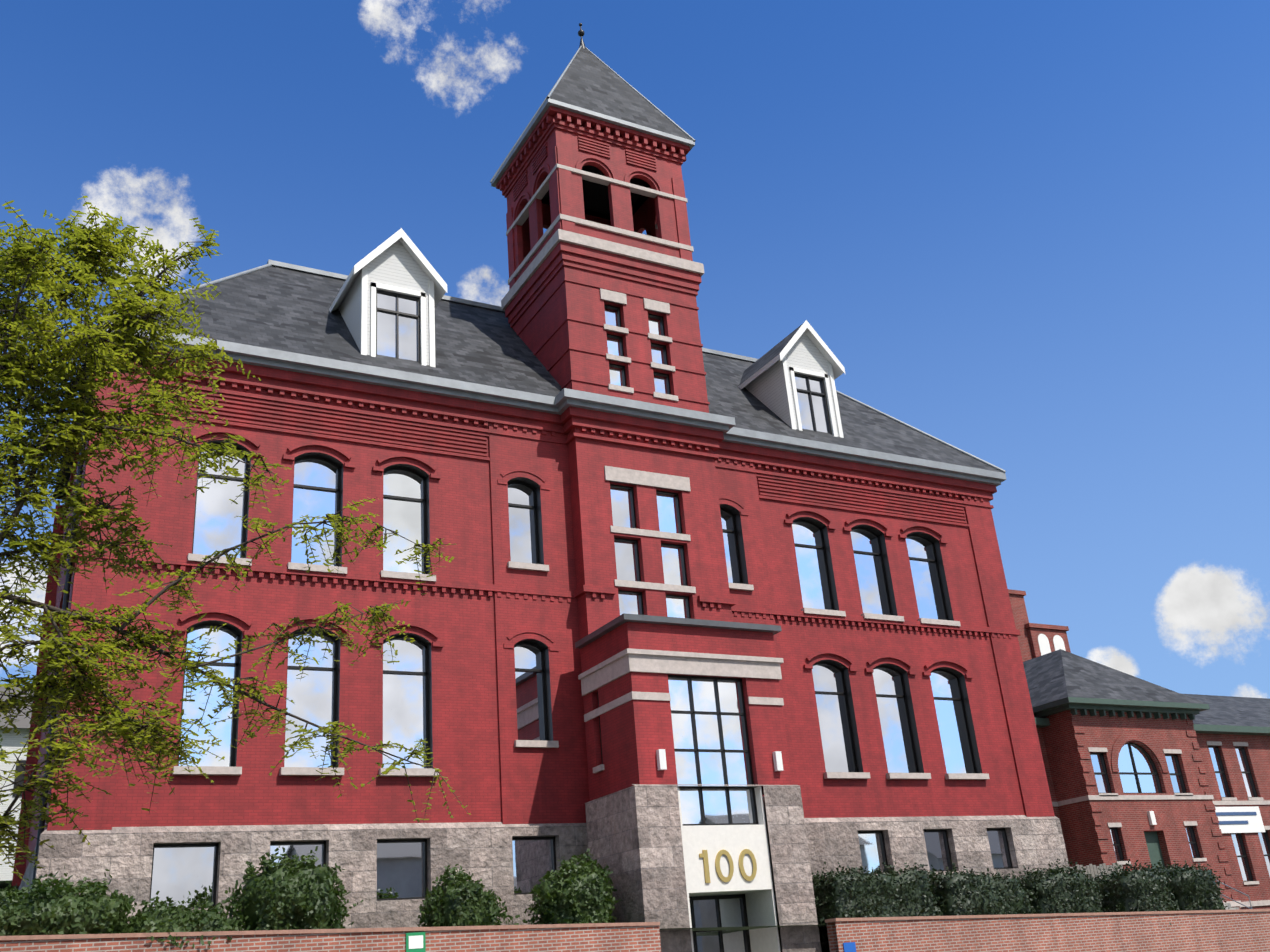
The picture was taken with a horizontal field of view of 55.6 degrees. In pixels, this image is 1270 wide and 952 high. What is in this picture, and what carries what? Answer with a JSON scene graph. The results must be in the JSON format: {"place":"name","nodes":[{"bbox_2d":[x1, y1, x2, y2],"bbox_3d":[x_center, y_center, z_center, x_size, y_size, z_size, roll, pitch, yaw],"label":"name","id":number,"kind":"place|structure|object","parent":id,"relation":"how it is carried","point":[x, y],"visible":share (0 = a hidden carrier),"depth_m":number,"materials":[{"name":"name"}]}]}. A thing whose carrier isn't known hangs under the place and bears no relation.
{"place":"outdoors","nodes":[
{"label":"outdoors","id":0,"kind":"place"},
{"bbox_2d":[0,194,469,881],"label":"locust tree","id":1,"kind":"object","parent":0,"point":[80,328],"depth_m":15.93,"materials":[{"name":"green plant"}]},
{"bbox_2d":[338,240,430,365],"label":"dormer walls","id":2,"kind":"structure","parent":0,"point":[395,264],"depth_m":34.62,"materials":[{"name":"white wood"}]},
{"bbox_2d":[329,228,446,366],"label":"dormer trim","id":3,"kind":"structure","parent":2,"relation":"attached to","point":[437,287],"depth_m":34.41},
{"bbox_2d":[0,893,834,930],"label":"terrace","id":4,"kind":"structure","parent":0,"point":[725,928],"depth_m":28.70,"materials":[{"name":"grey concrete"}]},
{"bbox_2d":[0,721,4,759],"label":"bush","id":5,"kind":"object","parent":4,"relation":"on","point":[1,739],"visible":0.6,"depth_m":22.47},
{"bbox_2d":[0,728,29,891],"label":"white house walls","id":6,"kind":"structure","parent":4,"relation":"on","point":[11,741],"depth_m":60.37,"materials":[{"name":"white paint"}]},
{"bbox_2d":[0,686,33,728],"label":"white house roof","id":7,"kind":"structure","parent":6,"relation":"on","point":[23,723],"depth_m":62.34,"materials":[{"name":"grey"}]},
{"bbox_2d":[13,760,25,796],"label":"white house windows","id":8,"kind":"structure","parent":6,"relation":"in","point":[19,768],"depth_m":60.61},
{"bbox_2d":[0,866,143,935],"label":"shrub","id":9,"kind":"object","parent":4,"relation":"on","point":[123,905],"depth_m":21.84,"materials":[{"name":"green plant"}]},
{"bbox_2d":[120,888,249,948],"bbox_3d":[-8.646,8.617,23.054,2.649,1.432,2.774,8,-26,-28],"label":"shrub","id":10,"kind":"object","parent":4,"relation":"on","point":[195,916],"depth_m":22.50,"materials":[{"name":"green plant"}]},
{"bbox_2d":[215,846,363,930],"bbox_3d":[-7.040,8.693,24.545,2.732,2.289,2.761,8,-26,-28],"label":"shrub","id":11,"kind":"object","parent":4,"relation":"on","point":[339,915],"depth_m":23.86,"materials":[{"name":"green plant"}]},
{"bbox_2d":[416,864,519,926],"bbox_3d":[-3.707,9.449,26.292,2.162,1.912,2.356,8,-26,-28],"label":"shrub","id":12,"kind":"object","parent":4,"relation":"on","point":[463,886],"depth_m":25.69,"materials":[{"name":"green plant"}]},
{"bbox_2d":[522,848,622,924],"bbox_3d":[-1.374,9.760,27.751,2.643,2.260,2.425,8,-26,-28],"label":"shrub","id":13,"kind":"object","parent":4,"relation":"on","point":[565,867],"depth_m":27.23,"materials":[{"name":"green plant"}]},
{"bbox_2d":[677,786,780,951],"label":"entrance surround","id":14,"kind":"object","parent":4,"relation":"on","point":[734,841],"visible":0.69,"depth_m":29.08,"materials":[{"name":"beige paint"}]},
{"bbox_2d":[699,849,756,882],"bbox_3d":[2.247,9.330,28.849,1.590,0.750,0.040,8,-26,-28],"label":"number","id":15,"kind":"object","parent":14,"relation":"attached to","point":[720,853],"visible":0.88,"depth_m":28.83,"materials":[{"name":"gold metal"}]},
{"bbox_2d":[1014,859,1111,913],"bbox_3d":[12.018,12.016,34.397,3.404,1.997,2.528,8,-26,-28],"label":"hedge","id":16,"kind":"object","parent":4,"relation":"on","point":[1027,876],"depth_m":33.76,"materials":[{"name":"green plant"}]},
{"bbox_2d":[1070,863,1122,878],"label":"wood fence","id":17,"kind":"object","parent":4,"relation":"on","point":[1093,870],"visible":0.17,"depth_m":40.36,"materials":[{"name":"grey wood"}]},
{"bbox_2d":[12,105,1054,885],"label":"school brick walls","id":18,"kind":"structure","parent":0,"point":[476,613],"depth_m":33.37,"materials":[{"name":"red brick"}]},
{"bbox_2d":[32,389,90,883],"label":"downspouts","id":19,"kind":"object","parent":18,"relation":"attached to","point":[64,607],"visible":0.05,"depth_m":27.25,"materials":[{"name":"grey"}]},
{"bbox_2d":[53,47,1002,499],"bbox_3d":[-3.253,-7.049,44.041,30.150,15.840,12.550,8,-26,-28],"label":"roof","id":20,"kind":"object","parent":18,"relation":"on","point":[279,309],"visible":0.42,"depth_m":37.78,"materials":[{"name":"grey tile"}]},
{"bbox_2d":[101,46,1006,486],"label":"roof trim","id":21,"kind":"structure","parent":18,"relation":"attached to","point":[563,400],"depth_m":36.27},
{"bbox_2d":[172,164,989,779],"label":"stone trim","id":22,"kind":"structure","parent":18,"relation":"attached to","point":[616,666],"depth_m":34.73,"materials":[{"name":"grey stone"}]},
{"bbox_2d":[18,784,1069,951],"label":"stone foundation wall","id":23,"kind":"structure","parent":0,"point":[631,837],"depth_m":28.73,"materials":[{"name":"grey stone"}]},
{"bbox_2d":[0,0,1269,698],"label":"sky","id":24,"kind":"structure","parent":0,"point":[1030,237],"materials":[{"name":"blue"}]},
{"bbox_2d":[745,332,838,435],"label":"dormer walls","id":25,"kind":"structure","parent":0,"point":[767,387],"depth_m":41.35,"materials":[{"name":"white wood"}]},
{"bbox_2d":[1188,866,1251,908],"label":"stair railing","id":26,"kind":"object","parent":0,"point":[1221,895],"visible":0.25,"depth_m":43.46,"materials":[{"name":"grey metal"}]},
{"bbox_2d":[1224,903,1238,909],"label":"steps","id":27,"kind":"structure","parent":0,"point":[1229,906],"depth_m":43.24,"materials":[{"name":"white concrete"}]},
{"label":"ground","id":28,"kind":"structure","parent":0,"visible":0},
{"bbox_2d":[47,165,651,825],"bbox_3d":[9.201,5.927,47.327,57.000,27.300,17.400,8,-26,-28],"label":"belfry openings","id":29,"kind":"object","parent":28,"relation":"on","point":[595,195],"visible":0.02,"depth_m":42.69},
{"bbox_2d":[578,23,585,48],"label":"finial","id":30,"kind":"object","parent":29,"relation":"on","point":[581,33],"visible":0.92,"depth_m":44.17,"materials":[{"name":"grey metal"}]},
{"bbox_2d":[575,613,781,648],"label":"cornice","id":31,"kind":"structure","parent":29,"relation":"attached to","point":[623,618],"depth_m":31.05,"materials":[{"name":"grey stone"}]},
{"bbox_2d":[149,289,1269,951],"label":"window frames","id":32,"kind":"structure","parent":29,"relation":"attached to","point":[541,669],"depth_m":32.44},
{"bbox_2d":[150,292,1269,951],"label":"window glass","id":33,"kind":"object","parent":32,"relation":"in","point":[180,876],"visible":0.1,"depth_m":31.20,"materials":[{"name":"glass"}]},
{"bbox_2d":[656,749,782,770],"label":"wall lights","id":34,"kind":"object","parent":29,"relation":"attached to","point":[662,764],"visible":1,"depth_m":29.12,"materials":[{"name":"white"}]},
{"bbox_2d":[738,320,844,437],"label":"dormer trim","id":35,"kind":"structure","parent":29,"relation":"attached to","point":[836,368],"depth_m":41.22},
{"bbox_2d":[0,911,1269,951],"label":"brick retaining wall","id":36,"kind":"structure","parent":28,"relation":"on","point":[1222,932],"depth_m":29.43,"materials":[{"name":"red brick"}]},
{"bbox_2d":[406,932,425,951],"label":"sign frame","id":37,"kind":"object","parent":36,"relation":"attached to","point":[423,949],"visible":0.67,"depth_m":23.96,"materials":[{"name":"green metal"}]},
{"bbox_2d":[409,935,422,948],"bbox_3d":[-4.355,9.268,23.958,0.300,0.240,0.006,8,-26,-28],"label":"sign panel","id":38,"kind":"object","parent":37,"relation":"attached to","point":[415,942],"depth_m":23.95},
{"bbox_2d":[0,909,1269,939],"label":"wall coping","id":39,"kind":"object","parent":36,"relation":"on","point":[116,935],"visible":0.81,"depth_m":24.64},
{"bbox_2d":[843,942,855,951],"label":"blue wall sign","id":40,"kind":"object","parent":36,"relation":"attached to","point":[849,947],"visible":1,"depth_m":28.73,"materials":[{"name":"blue"}]},
{"bbox_2d":[812,861,945,945],"bbox_3d":[6.025,11.025,31.295,4.133,2.078,2.541,8,-26,-28],"label":"hedge","id":41,"kind":"object","parent":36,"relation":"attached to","point":[888,884],"depth_m":30.64,"materials":[{"name":"green plant"}]},
{"bbox_2d":[914,860,1032,915],"bbox_3d":[9.163,11.532,32.983,3.780,2.069,2.546,8,-26,-28],"label":"hedge","id":42,"kind":"object","parent":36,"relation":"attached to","point":[934,876],"depth_m":32.20,"materials":[{"name":"green plant"}]},
{"bbox_2d":[1089,859,1186,924],"bbox_3d":[14.756,12.483,35.722,2.794,2.071,2.844,8,-26,-28],"label":"hedge","id":43,"kind":"object","parent":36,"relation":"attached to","point":[1117,874],"depth_m":35.15,"materials":[{"name":"green plant"}]},
{"bbox_2d":[1144,860,1228,910],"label":"hedge","id":44,"kind":"object","parent":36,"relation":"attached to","point":[1170,869],"depth_m":36.20,"materials":[{"name":"green plant"}]},
{"bbox_2d":[1037,710,1269,908],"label":"annex brick walls","id":45,"kind":"structure","parent":28,"relation":"on","point":[1067,738],"depth_m":46.10,"materials":[{"name":"red brick"}]},
{"bbox_2d":[1023,649,1269,726],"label":"roof","id":46,"kind":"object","parent":45,"relation":"on","point":[1056,675],"visible":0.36,"depth_m":48.92,"materials":[{"name":"grey tile"}]},
{"bbox_2d":[1008,589,1070,661],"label":"chimney","id":47,"kind":"object","parent":46,"relation":"on","point":[1028,641],"visible":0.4,"depth_m":56.62,"materials":[{"name":"red brick"}]},
{"bbox_2d":[1038,634,1065,655],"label":"arched windows","id":48,"kind":"structure","parent":47,"relation":"in","point":[1044,644],"depth_m":56.55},
{"bbox_2d":[1032,697,1269,869],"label":"roof cornice","id":49,"kind":"structure","parent":45,"relation":"attached to","point":[1073,705],"depth_m":46.54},
{"bbox_2d":[1147,811,1156,824],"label":"wall light","id":50,"kind":"object","parent":45,"relation":"attached to","point":[1151,817],"visible":1,"depth_m":45.30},
{"bbox_2d":[1052,741,1269,906],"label":"stone trim","id":51,"kind":"structure","parent":45,"relation":"attached to","point":[1187,796],"depth_m":46.42,"materials":[{"name":"grey stone"}]},
{"bbox_2d":[1215,806,1264,832],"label":"sign","id":52,"kind":"object","parent":45,"relation":"attached to","point":[1255,824],"visible":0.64,"depth_m":49.99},
{"bbox_2d":[1216,812,1256,823],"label":"sign lettering","id":53,"kind":"object","parent":52,"relation":"attached to","point":[1233,813],"visible":0.33,"depth_m":49.78}
]}

